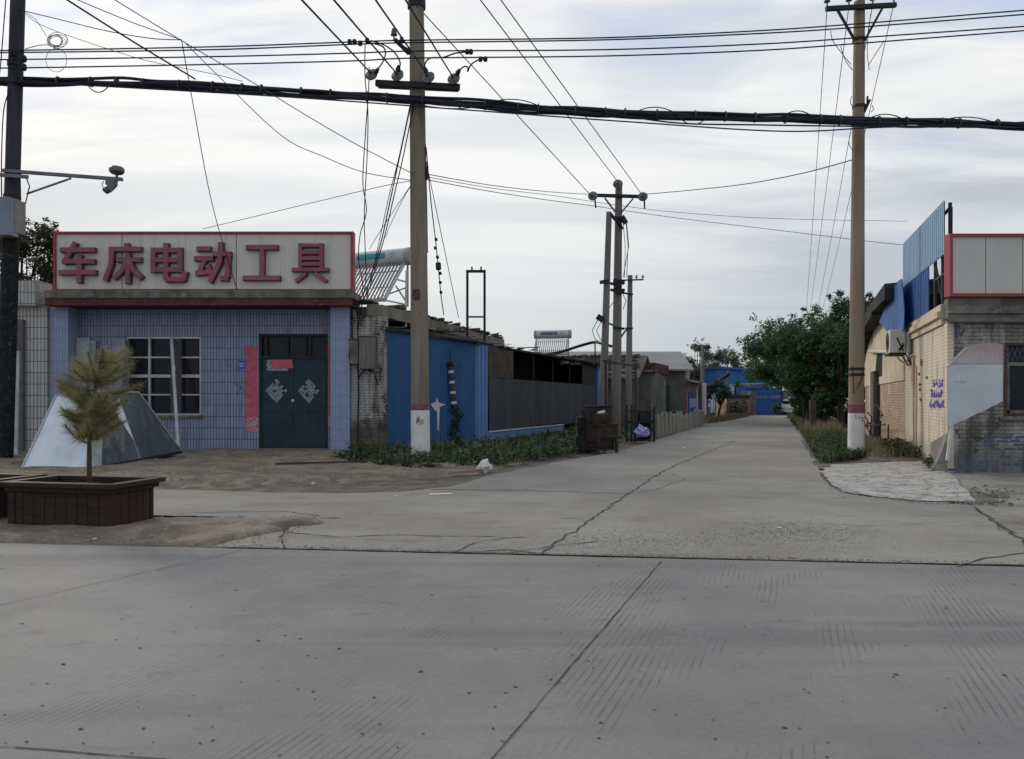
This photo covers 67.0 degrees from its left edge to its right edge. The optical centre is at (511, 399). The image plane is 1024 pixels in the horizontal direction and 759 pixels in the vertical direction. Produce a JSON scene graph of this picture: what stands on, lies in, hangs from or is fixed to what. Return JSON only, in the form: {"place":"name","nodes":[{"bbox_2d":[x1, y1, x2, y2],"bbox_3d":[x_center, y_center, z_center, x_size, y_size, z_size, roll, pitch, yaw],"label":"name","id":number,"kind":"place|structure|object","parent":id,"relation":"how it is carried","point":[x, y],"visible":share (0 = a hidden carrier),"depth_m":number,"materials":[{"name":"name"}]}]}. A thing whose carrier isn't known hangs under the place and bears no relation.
{"place":"outdoors","nodes":[
{"label":"outdoors","id":0,"kind":"place"},
{"bbox_2d":[0,516,340,547],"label":"dirt verge","id":1,"kind":"structure","parent":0,"point":[209,531],"depth_m":7.94,"materials":[{"name":"soil"}]},
{"bbox_2d":[0,473,46,517],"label":"planter box","id":2,"kind":"object","parent":1,"relation":"on","point":[4,496],"visible":0.2,"depth_m":8.78,"materials":[{"name":"brown wood"}]},
{"bbox_2d":[0,474,165,525],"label":"planter box","id":3,"kind":"object","parent":1,"relation":"on","point":[65,499],"visible":0.98,"depth_m":8.33,"materials":[{"name":"brown wood"}]},
{"bbox_2d":[49,339,144,482],"bbox_3d":[-4.611,0.115,8.607,1.244,1.646,0.834,0,0,16],"label":"young pine","id":4,"kind":"object","parent":3,"relation":"in","point":[94,412],"visible":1,"depth_m":8.52,"materials":[{"name":"green plant"}]},
{"bbox_2d":[5,515,324,542],"bbox_3d":[-4.396,1.373,8.320,4.420,0.013,1.787,0,0,0],"label":"verge rubble","id":5,"kind":"object","parent":1,"relation":"on","point":[233,540],"visible":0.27,"depth_m":7.77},
{"bbox_2d":[0,448,554,488],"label":"dirt yard","id":6,"kind":"structure","parent":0,"point":[181,466],"depth_m":15.05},
{"bbox_2d":[14,351,20,454],"bbox_3d":[-12.346,0.087,19.250,0.164,2.611,0.685,0,0,-28],"label":"leaning plank","id":7,"kind":"object","parent":6,"relation":"on","point":[16,430],"visible":0.43,"depth_m":19.22,"materials":[{"name":"wood"}]},
{"bbox_2d":[0,0,124,457],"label":"dark pole","id":8,"kind":"object","parent":6,"relation":"on","point":[12,217],"visible":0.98,"depth_m":17.85,"materials":[{"name":"grey metal"}]},
{"bbox_2d":[25,12,67,71],"bbox_3d":[-10.592,-8.123,17.623,0.965,1.364,0.064,0,0,0],"label":"cable coil","id":9,"kind":"object","parent":8,"relation":"hanging from","point":[50,44],"visible":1,"depth_m":17.60,"materials":[{"name":"grey metal"}]},
{"bbox_2d":[0,76,1023,130],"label":"cable bundle","id":10,"kind":"object","parent":8,"relation":"attached to","point":[501,105],"visible":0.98,"depth_m":17.87,"materials":[{"name":"rubber"}]},
{"bbox_2d":[66,0,195,79],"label":"thin wire","id":11,"kind":"object","parent":10,"relation":"attached to","point":[88,13],"visible":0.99,"depth_m":16.39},
{"bbox_2d":[0,80,949,131],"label":"slack cable","id":12,"kind":"object","parent":10,"relation":"hanging from","point":[459,109],"visible":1,"depth_m":17.79,"materials":[{"name":"rubber"}]},
{"bbox_2d":[605,112,1023,128],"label":"slack cable","id":13,"kind":"object","parent":10,"relation":"hanging from","point":[813,125],"visible":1,"depth_m":17.79,"materials":[{"name":"rubber"}]},
{"bbox_2d":[74,337,89,387],"bbox_3d":[-11.620,-0.139,20.795,0.352,3.078,0.430,0,0,0],"label":"leaning sheet","id":14,"kind":"object","parent":6,"relation":"on","point":[83,342],"visible":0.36,"depth_m":20.94,"materials":[{"name":"metal"}]},
{"bbox_2d":[21,390,182,466],"bbox_3d":[-8.907,0.612,16.964,1.466,1.634,3.447,0,0,11],"label":"metal hood","id":15,"kind":"object","parent":6,"relation":"on","point":[145,434],"visible":0.59,"depth_m":16.39,"materials":[{"name":"silver metal"}]},
{"bbox_2d":[170,339,179,446],"bbox_3d":[-8.951,-0.124,20.588,0.121,3.006,0.967,0,0,-34],"label":"leaning bar","id":16,"kind":"object","parent":6,"relation":"on","point":[174,392],"visible":0.82,"depth_m":20.56,"materials":[{"name":"metal"}]},
{"bbox_2d":[0,449,442,483],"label":"yard rubble","id":17,"kind":"object","parent":6,"relation":"on","point":[103,470],"visible":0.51,"depth_m":15.03,"materials":[{"name":"gravel"}]},
{"bbox_2d":[275,460,366,464],"bbox_3d":[-3.892,1.295,15.806,1.818,0.070,0.050,0,0,-8],"label":"wood stick","id":18,"kind":"object","parent":6,"relation":"on","point":[322,462],"visible":1,"depth_m":15.78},
{"bbox_2d":[365,0,459,454],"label":"concrete pole","id":19,"kind":"object","parent":6,"relation":"on","point":[420,83],"visible":0.88,"depth_m":18.12,"materials":[{"name":"beige concrete"}]},
{"bbox_2d":[115,0,412,173],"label":"thin wire","id":20,"kind":"object","parent":19,"relation":"attached to","point":[260,87],"visible":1,"depth_m":17.64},
{"bbox_2d":[184,42,409,179],"bbox_3d":[-4.812,-6.497,17.808,5.039,2.720,0.446,0,0,-14],"label":"thin wire","id":21,"kind":"object","parent":19,"relation":"attached to","point":[280,134],"visible":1,"depth_m":17.90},
{"bbox_2d":[301,0,370,73],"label":"feeder wire","id":22,"kind":"object","parent":19,"relation":"attached to","point":[327,27],"visible":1,"depth_m":14.28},
{"bbox_2d":[333,0,397,73],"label":"feeder wire","id":23,"kind":"object","parent":19,"relation":"attached to","point":[355,25],"visible":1,"depth_m":14.33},
{"bbox_2d":[357,45,413,329],"bbox_3d":[-3.242,-5.016,19.441,1.166,6.355,3.110,0,0,-15],"label":"drop cable set","id":24,"kind":"object","parent":19,"relation":"attached to","point":[394,178],"visible":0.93,"depth_m":19.00,"materials":[{"name":"rubber"}]},
{"bbox_2d":[347,38,487,75],"bbox_3d":[-2.155,-7.871,17.796,3.195,0.745,0.442,0,0,0],"label":"jumper set","id":25,"kind":"object","parent":19,"relation":"attached to","point":[457,72],"visible":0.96,"depth_m":17.68,"materials":[{"name":"black metal"}]},
{"bbox_2d":[0,30,1023,68],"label":"power wire","id":26,"kind":"object","parent":25,"relation":"attached to","point":[514,56],"visible":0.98,"depth_m":17.64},
{"bbox_2d":[0,14,1023,52],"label":"power wire","id":27,"kind":"object","parent":25,"relation":"attached to","point":[521,41],"visible":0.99,"depth_m":17.64,"materials":[{"name":"metal"}]},
{"bbox_2d":[0,10,1023,50],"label":"power wire","id":28,"kind":"object","parent":25,"relation":"attached to","point":[517,38],"visible":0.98,"depth_m":17.64,"materials":[{"name":"metal"}]},
{"bbox_2d":[0,26,1023,59],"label":"power wire","id":29,"kind":"object","parent":25,"relation":"attached to","point":[518,50],"visible":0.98,"depth_m":17.64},
{"bbox_2d":[426,147,458,317],"bbox_3d":[-1.948,-4.155,20.222,0.362,3.684,3.654,0,0,8],"label":"stay wire set","id":30,"kind":"object","parent":19,"relation":"attached to","point":[438,265],"visible":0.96,"depth_m":20.30,"materials":[{"name":"black metal"}]},
{"bbox_2d":[429,177,874,220],"bbox_3d":[5.205,-6.271,26.363,20.882,1.986,5.219,0,0,-34],"label":"thin wire","id":31,"kind":"object","parent":19,"relation":"attached to","point":[627,206],"visible":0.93,"depth_m":28.23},
{"bbox_2d":[427,179,901,244],"bbox_3d":[5.440,-6.234,26.954,22.151,2.105,5.643,0,0,-35],"label":"thin wire","id":32,"kind":"object","parent":19,"relation":"attached to","point":[639,212],"visible":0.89,"depth_m":29.93,"materials":[{"name":"metal"}]},
{"bbox_2d":[0,543,1023,758],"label":"road","id":33,"kind":"structure","parent":0,"point":[838,657],"depth_m":4.21,"materials":[{"name":"concrete"}]},
{"bbox_2d":[1,553,1016,756],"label":"road pit","id":34,"kind":"object","parent":33,"relation":"on","point":[467,692],"visible":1,"depth_m":3.86,"materials":[{"name":"concrete"}]},
{"bbox_2d":[0,442,1023,758],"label":"road crack","id":35,"kind":"object","parent":33,"relation":"on","point":[532,552],"visible":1,"depth_m":7.15,"materials":[{"name":"concrete"}]},
{"bbox_2d":[0,0,1023,400],"label":"sky","id":36,"kind":"structure","parent":0,"point":[542,260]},
{"bbox_2d":[154,415,1023,565],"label":"alley road","id":37,"kind":"structure","parent":0,"point":[755,457],"depth_m":9.60,"materials":[{"name":"concrete"}]},
{"bbox_2d":[0,539,1023,564],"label":"edge grit","id":38,"kind":"object","parent":37,"relation":"on","point":[517,552],"visible":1,"depth_m":7.01,"materials":[{"name":"gravel"}]},
{"bbox_2d":[343,515,968,559],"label":"loose gravel","id":39,"kind":"structure","parent":37,"relation":"on","point":[730,536],"depth_m":7.79,"materials":[{"name":"gravel"}]},
{"bbox_2d":[820,461,976,501],"bbox_3d":[6.824,1.380,14.137,2.232,0.001,7.653,0,0,23],"label":"cement patch","id":40,"kind":"object","parent":37,"relation":"on","point":[881,483],"visible":0.9,"depth_m":12.97,"materials":[{"name":"concrete"}]},
{"bbox_2d":[815,461,981,506],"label":"cement crumbs","id":41,"kind":"object","parent":40,"relation":"on","point":[896,497],"visible":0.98,"depth_m":11.16,"materials":[{"name":"concrete"}]},
{"bbox_2d":[154,401,1023,566],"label":"ground","id":42,"kind":"structure","parent":0,"point":[420,482],"depth_m":12.82,"materials":[{"name":"concrete"}]},
{"bbox_2d":[0,217,58,283],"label":"garden tree","id":43,"kind":"object","parent":42,"relation":"on","point":[41,267],"visible":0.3,"depth_m":29.36,"materials":[{"name":"green plant"}]},
{"bbox_2d":[17,280,52,450],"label":"tiled house","id":44,"kind":"structure","parent":42,"relation":"on","point":[33,331],"depth_m":20.50,"materials":[{"name":"white tile"}]},
{"bbox_2d":[108,339,125,389],"bbox_3d":[-10.684,-0.120,20.795,0.408,3.040,0.430,0,0,0],"label":"leaning sheet","id":45,"kind":"object","parent":42,"relation":"on","point":[116,344],"visible":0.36,"depth_m":20.94,"materials":[{"name":"metal"}]},
{"bbox_2d":[43,270,503,449],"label":"tool shop","id":46,"kind":"structure","parent":42,"relation":"on","point":[281,369],"depth_m":21.10,"materials":[{"name":"blue tile"}]},
{"bbox_2d":[126,337,202,417],"bbox_3d":[-9.514,-0.598,21.155,2.192,2.218,0.230,0,0,0],"label":"window","id":47,"kind":"structure","parent":46,"relation":"in","point":[152,357],"depth_m":21.25,"materials":[{"name":"glass"}]},
{"bbox_2d":[53,231,354,291],"bbox_3d":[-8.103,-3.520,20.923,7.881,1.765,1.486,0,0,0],"label":"shop sign","id":48,"kind":"object","parent":46,"relation":"attached to","point":[196,260],"visible":0.98,"depth_m":20.35,"materials":[{"name":"white metal"}]},
{"bbox_2d":[181,41,236,288],"bbox_3d":[-7.389,-5.382,18.601,0.439,5.041,3.217,0,0,0],"label":"thin wire","id":49,"kind":"object","parent":46,"relation":"attached to","point":[203,161],"visible":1,"depth_m":18.77,"materials":[{"name":"metal"}]},
{"bbox_2d":[262,359,293,447],"bbox_3d":[-6.404,0.140,21.188,0.864,2.481,0.065,0,0,0],"label":"door leaf","id":50,"kind":"structure","parent":46,"relation":"in","point":[277,418],"depth_m":21.17,"materials":[{"name":"teal paint"}]},
{"bbox_2d":[294,359,325,447],"bbox_3d":[-5.528,0.140,21.188,0.864,2.481,0.065,0,0,0],"label":"door leaf","id":51,"kind":"structure","parent":46,"relation":"in","point":[309,418],"depth_m":21.17,"materials":[{"name":"teal paint"}]},
{"bbox_2d":[355,247,409,306],"bbox_3d":[-4.217,-3.664,23.159,2.274,1.767,1.518,0,0,25],"label":"solar water heater","id":52,"kind":"object","parent":46,"relation":"on","point":[399,257],"visible":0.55,"depth_m":23.08,"materials":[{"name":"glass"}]},
{"bbox_2d":[330,423,584,466],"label":"verge weeds","id":53,"kind":"object","parent":42,"relation":"on","point":[375,458],"visible":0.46,"depth_m":18.00,"materials":[{"name":"green plant"}]},
{"bbox_2d":[382,325,600,446],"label":"blue metal shed","id":54,"kind":"structure","parent":42,"relation":"on","point":[502,390],"depth_m":23.04,"materials":[{"name":"paint"}]},
{"bbox_2d":[447,349,456,403],"bbox_3d":[-1.731,-0.659,22.275,0.307,1.603,0.213,0,0,-22],"label":"hanging tube","id":55,"kind":"object","parent":54,"relation":"hanging from","point":[450,364],"visible":1,"depth_m":22.23,"materials":[{"name":"black plastic"}]},
{"bbox_2d":[447,404,464,442],"bbox_3d":[-1.608,0.857,22.350,0.609,1.433,0.339,0,0,-42],"label":"creeper","id":56,"kind":"object","parent":54,"relation":"attached to","point":[454,420],"visible":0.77,"depth_m":22.34,"materials":[{"name":"green plant"}]},
{"bbox_2d":[466,266,485,341],"bbox_3d":[-1.137,-3.001,24.400,0.623,2.363,0.080,0,0,0],"label":"steel stand","id":57,"kind":"object","parent":54,"relation":"on","point":[484,298],"visible":0.94,"depth_m":24.36,"materials":[{"name":"black metal"}]},
{"bbox_2d":[545,341,611,362],"bbox_3d":[2.752,-1.841,29.689,2.880,0.846,1.128,0,0,32],"label":"cable sleeve","id":58,"kind":"object","parent":54,"relation":"on","point":[578,346],"visible":0.73,"depth_m":29.96,"materials":[{"name":"black plastic"}]},
{"bbox_2d":[574,410,595,451],"bbox_3d":[1.936,0.840,20.536,0.600,1.120,0.540,0,0,-20],"label":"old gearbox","id":59,"kind":"object","parent":42,"relation":"on","point":[580,438],"visible":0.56,"depth_m":20.44,"materials":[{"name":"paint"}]},
{"bbox_2d":[583,405,619,453],"bbox_3d":[2.339,0.782,20.309,0.720,1.235,0.660,0,0,-30],"label":"rusty workbench","id":60,"kind":"object","parent":42,"relation":"on","point":[601,431],"visible":1,"depth_m":20.14,"materials":[{"name":"brown metal"}]},
{"bbox_2d":[557,354,649,427],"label":"brick house","id":61,"kind":"structure","parent":42,"relation":"on","point":[639,361],"depth_m":38.14,"materials":[{"name":"brown brick"}]},
{"bbox_2d":[534,330,571,355],"bbox_3d":[2.009,-2.816,39.470,1.946,1.512,1.299,0,0,12],"label":"solar water heater","id":62,"kind":"object","parent":61,"relation":"on","point":[549,334],"visible":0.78,"depth_m":39.59,"materials":[{"name":"metal"}]},
{"bbox_2d":[592,211,621,404],"bbox_3d":[3.410,-2.562,27.467,1.301,8.133,0.451,0,0,-35],"label":"alley pole","id":63,"kind":"object","parent":42,"relation":"on","point":[603,318],"visible":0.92,"depth_m":27.30,"materials":[{"name":"grey concrete"}]},
{"bbox_2d":[538,351,693,415],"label":"long roof house","id":64,"kind":"structure","parent":42,"relation":"on","point":[678,363],"depth_m":44.06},
{"bbox_2d":[588,179,647,438],"bbox_3d":[3.797,-3.196,27.899,2.141,9.397,0.582,0,0,0],"label":"alley pole","id":65,"kind":"object","parent":42,"relation":"on","point":[618,290],"visible":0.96,"depth_m":27.85,"materials":[{"name":"grey concrete"}]},
{"bbox_2d":[416,5,590,194],"bbox_3d":[0.304,-8.246,22.900,0.027,1.960,10.867,0,0,28],"label":"alley wire","id":66,"kind":"object","parent":65,"relation":"attached to","point":[502,98],"visible":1,"depth_m":21.45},
{"bbox_2d":[480,0,618,182],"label":"alley wire","id":67,"kind":"object","parent":65,"relation":"attached to","point":[541,81],"visible":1,"depth_m":19.03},
{"bbox_2d":[501,0,641,194],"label":"alley wire","id":68,"kind":"object","parent":65,"relation":"attached to","point":[564,87],"visible":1,"depth_m":19.13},
{"bbox_2d":[644,160,851,194],"bbox_3d":[6.697,-6.567,23.355,0.599,1.597,9.777,0,0,-21],"label":"thin wire","id":69,"kind":"object","parent":65,"relation":"attached to","point":[755,182],"visible":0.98,"depth_m":22.29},
{"bbox_2d":[603,360,636,442],"bbox_3d":[3.245,0.156,22.878,0.079,2.488,4.432,0,0,20],"label":"pipe frame","id":70,"kind":"object","parent":42,"relation":"on","point":[605,379],"visible":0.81,"depth_m":20.88,"materials":[{"name":"black metal"}]},
{"bbox_2d":[622,275,643,429],"bbox_3d":[5.197,-1.970,33.963,1.146,6.943,0.439,0,0,-8],"label":"alley pole","id":71,"kind":"object","parent":42,"relation":"on","point":[628,373],"visible":0.94,"depth_m":33.89,"materials":[{"name":"grey concrete"}]},
{"bbox_2d":[626,400,654,442],"bbox_3d":[4.183,0.710,25.198,0.830,1.380,0.490,0,0,-12],"label":"iron rack","id":72,"kind":"object","parent":42,"relation":"on","point":[644,418],"visible":0.98,"depth_m":25.04,"materials":[{"name":"metal"}]},
{"bbox_2d":[640,363,669,426],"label":"grey house","id":73,"kind":"structure","parent":42,"relation":"on","point":[654,388],"depth_m":39.80,"materials":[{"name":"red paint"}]},
{"bbox_2d":[651,408,703,437],"bbox_3d":[7.594,0.922,34.304,0.154,0.955,14.345,0,0,21],"label":"board fence","id":74,"kind":"object","parent":42,"relation":"on","point":[679,422],"visible":0.87,"depth_m":32.38,"materials":[{"name":"grey wood"}]},
{"bbox_2d":[685,364,706,413],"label":"peach house","id":75,"kind":"structure","parent":42,"relation":"on","point":[691,395],"depth_m":50.17,"materials":[{"name":"paint"}]},
{"bbox_2d":[683,337,713,380],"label":"poplar tree","id":76,"kind":"object","parent":42,"relation":"on","point":[697,348],"visible":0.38,"depth_m":74.64,"materials":[{"name":"green plant"}]},
{"bbox_2d":[700,345,706,419],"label":"alley pole","id":77,"kind":"object","parent":42,"relation":"on","point":[703,395],"visible":0.85,"depth_m":51.80,"materials":[{"name":"concrete"}]},
{"bbox_2d":[698,384,715,417],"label":"row shop","id":78,"kind":"structure","parent":42,"relation":"on","point":[710,407],"depth_m":60.09,"materials":[{"name":"white paint"}]},
{"bbox_2d":[699,346,728,369],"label":"poplar tree","id":79,"kind":"object","parent":42,"relation":"on","point":[718,356],"visible":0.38,"depth_m":79.09,"materials":[{"name":"green plant"}]},
{"bbox_2d":[706,377,735,415],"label":"street tree","id":80,"kind":"object","parent":42,"relation":"on","point":[725,393],"visible":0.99,"depth_m":56.59,"materials":[{"name":"green plant"}]},
{"bbox_2d":[712,345,742,367],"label":"poplar tree","id":81,"kind":"object","parent":42,"relation":"on","point":[733,358],"visible":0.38,"depth_m":94.51,"materials":[{"name":"green plant"}]},
{"bbox_2d":[707,411,749,422],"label":"grass","id":82,"kind":"structure","parent":42,"relation":"on","point":[724,417],"depth_m":51.06,"materials":[{"name":"plant"}]},
{"bbox_2d":[716,395,751,415],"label":"tan outbuilding","id":83,"kind":"structure","parent":42,"relation":"on","point":[746,398],"depth_m":66.00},
{"bbox_2d":[704,366,769,394],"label":"blue factory","id":84,"kind":"structure","parent":42,"relation":"on","point":[711,374],"depth_m":76.00,"materials":[{"name":"metal"}]},
{"bbox_2d":[722,400,751,414],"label":"weeds","id":85,"kind":"object","parent":42,"relation":"on","point":[738,407],"visible":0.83,"depth_m":59.83,"materials":[{"name":"green plant"}]},
{"bbox_2d":[739,383,788,414],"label":"gatehouse","id":86,"kind":"object","parent":42,"relation":"on","point":[761,402],"visible":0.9,"depth_m":69.57,"materials":[{"name":"blue metal"}]},
{"bbox_2d":[732,307,843,418],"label":"walnut tree","id":87,"kind":"object","parent":42,"relation":"on","point":[762,371],"visible":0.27,"depth_m":43.09,"materials":[{"name":"green plant"}]},
{"bbox_2d":[727,313,848,391],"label":"walnut tree","id":88,"kind":"object","parent":42,"relation":"on","point":[757,361],"visible":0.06,"depth_m":50.41,"materials":[{"name":"green plant"}]},
{"bbox_2d":[809,400,816,425],"bbox_3d":[13.928,0.750,35.814,0.337,1.407,0.340,0,0,0],"label":"post","id":89,"kind":"object","parent":42,"relation":"on","point":[812,410],"visible":0.66,"depth_m":35.69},
{"bbox_2d":[786,411,843,433],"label":"dry grass","id":90,"kind":"structure","parent":42,"relation":"on","point":[830,422],"depth_m":35.93,"materials":[{"name":"plant"}]},
{"bbox_2d":[786,391,847,419],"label":"garden shrub","id":91,"kind":"object","parent":42,"relation":"on","point":[795,395],"visible":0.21,"depth_m":46.71,"materials":[{"name":"green plant"}]},
{"bbox_2d":[763,289,873,427],"bbox_3d":[17.112,-2.003,39.162,6.960,7.050,6.825,0,0,-26],"label":"walnut tree","id":92,"kind":"object","parent":42,"relation":"on","point":[803,345],"visible":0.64,"depth_m":38.92,"materials":[{"name":"green plant"}]},
{"bbox_2d":[806,389,864,425],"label":"garden shrub","id":93,"kind":"object","parent":42,"relation":"on","point":[821,416],"visible":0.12,"depth_m":41.87,"materials":[{"name":"green plant"}]},
{"bbox_2d":[814,294,873,389],"bbox_3d":[18.179,-2.224,40.468,6.665,7.489,6.198,0,0,-25],"label":"walnut tree","id":94,"kind":"object","parent":42,"relation":"on","point":[826,360],"visible":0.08,"depth_m":39.41,"materials":[{"name":"green plant"}]},
{"bbox_2d":[865,279,1023,472],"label":"corner shop","id":95,"kind":"structure","parent":42,"relation":"on","point":[951,397],"depth_m":14.80,"materials":[{"name":"grey brick"}]},
{"bbox_2d":[885,329,911,365],"bbox_3d":[9.731,-1.287,19.473,0.534,0.886,0.935,0,0,20],"label":"air conditioner","id":96,"kind":"object","parent":95,"relation":"attached to","point":[898,342],"visible":0.99,"depth_m":19.12,"materials":[{"name":"white metal"}]},
{"bbox_2d":[879,200,952,331],"bbox_3d":[10.012,-2.891,19.529,0.566,2.418,9.716,0,0,17],"label":"blue hoarding","id":97,"kind":"object","parent":95,"relation":"on","point":[923,248],"visible":0.86,"depth_m":17.85,"materials":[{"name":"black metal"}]},
{"bbox_2d":[944,233,1023,297],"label":"blank sign","id":98,"kind":"object","parent":95,"relation":"attached to","point":[983,265],"visible":1,"depth_m":14.66,"materials":[{"name":"metal"}]},
{"bbox_2d":[998,343,1023,419],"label":"window","id":99,"kind":"structure","parent":95,"relation":"in","point":[1013,352],"depth_m":14.90,"materials":[{"name":"grey glass"}]},
{"bbox_2d":[670,434,924,468],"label":"earth bank","id":100,"kind":"structure","parent":0,"point":[871,459],"depth_m":17.49,"materials":[{"name":"soil"}]},
{"bbox_2d":[806,430,871,461],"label":"weeds","id":101,"kind":"object","parent":100,"relation":"on","point":[848,456],"visible":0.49,"depth_m":18.89,"materials":[{"name":"green plant"}]},
{"bbox_2d":[824,0,896,454],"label":"concrete pole","id":102,"kind":"object","parent":100,"relation":"on","point":[856,415],"visible":0.92,"depth_m":18.67,"materials":[{"name":"beige concrete"}]},
{"bbox_2d":[806,8,892,313],"bbox_3d":[15.203,-7.747,37.221,1.526,3.566,40.219,0,0,20],"label":"pole wire set","id":103,"kind":"object","parent":102,"relation":"attached to","point":[842,52],"visible":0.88,"depth_m":22.90,"materials":[{"name":"metal"}]},
{"bbox_2d":[865,404,888,440],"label":"scrap bars","id":104,"kind":"object","parent":100,"relation":"on","point":[879,424],"visible":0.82,"depth_m":23.99,"materials":[{"name":"black metal"}]},
{"bbox_2d":[861,433,925,458],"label":"grass","id":105,"kind":"structure","parent":100,"relation":"on","point":[875,442],"depth_m":18.17,"materials":[{"name":"plant"}]},
{"bbox_2d":[878,436,922,457],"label":"weeds","id":106,"kind":"object","parent":100,"relation":"on","point":[898,440],"visible":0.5,"depth_m":18.42,"materials":[{"name":"green plant"}]},
{"bbox_2d":[790,418,868,463],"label":"grass","id":107,"kind":"structure","parent":0,"point":[806,433],"depth_m":25.50,"materials":[{"name":"plant"}]},
{"bbox_2d":[950,473,1023,544],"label":"forecourt","id":108,"kind":"structure","parent":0,"point":[1006,515],"depth_m":11.40,"materials":[{"name":"concrete"}]},
{"bbox_2d":[947,484,1022,505],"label":"patch rubble","id":109,"kind":"object","parent":108,"relation":"on","point":[984,498],"visible":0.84,"depth_m":10.88,"materials":[{"name":"grey concrete"}]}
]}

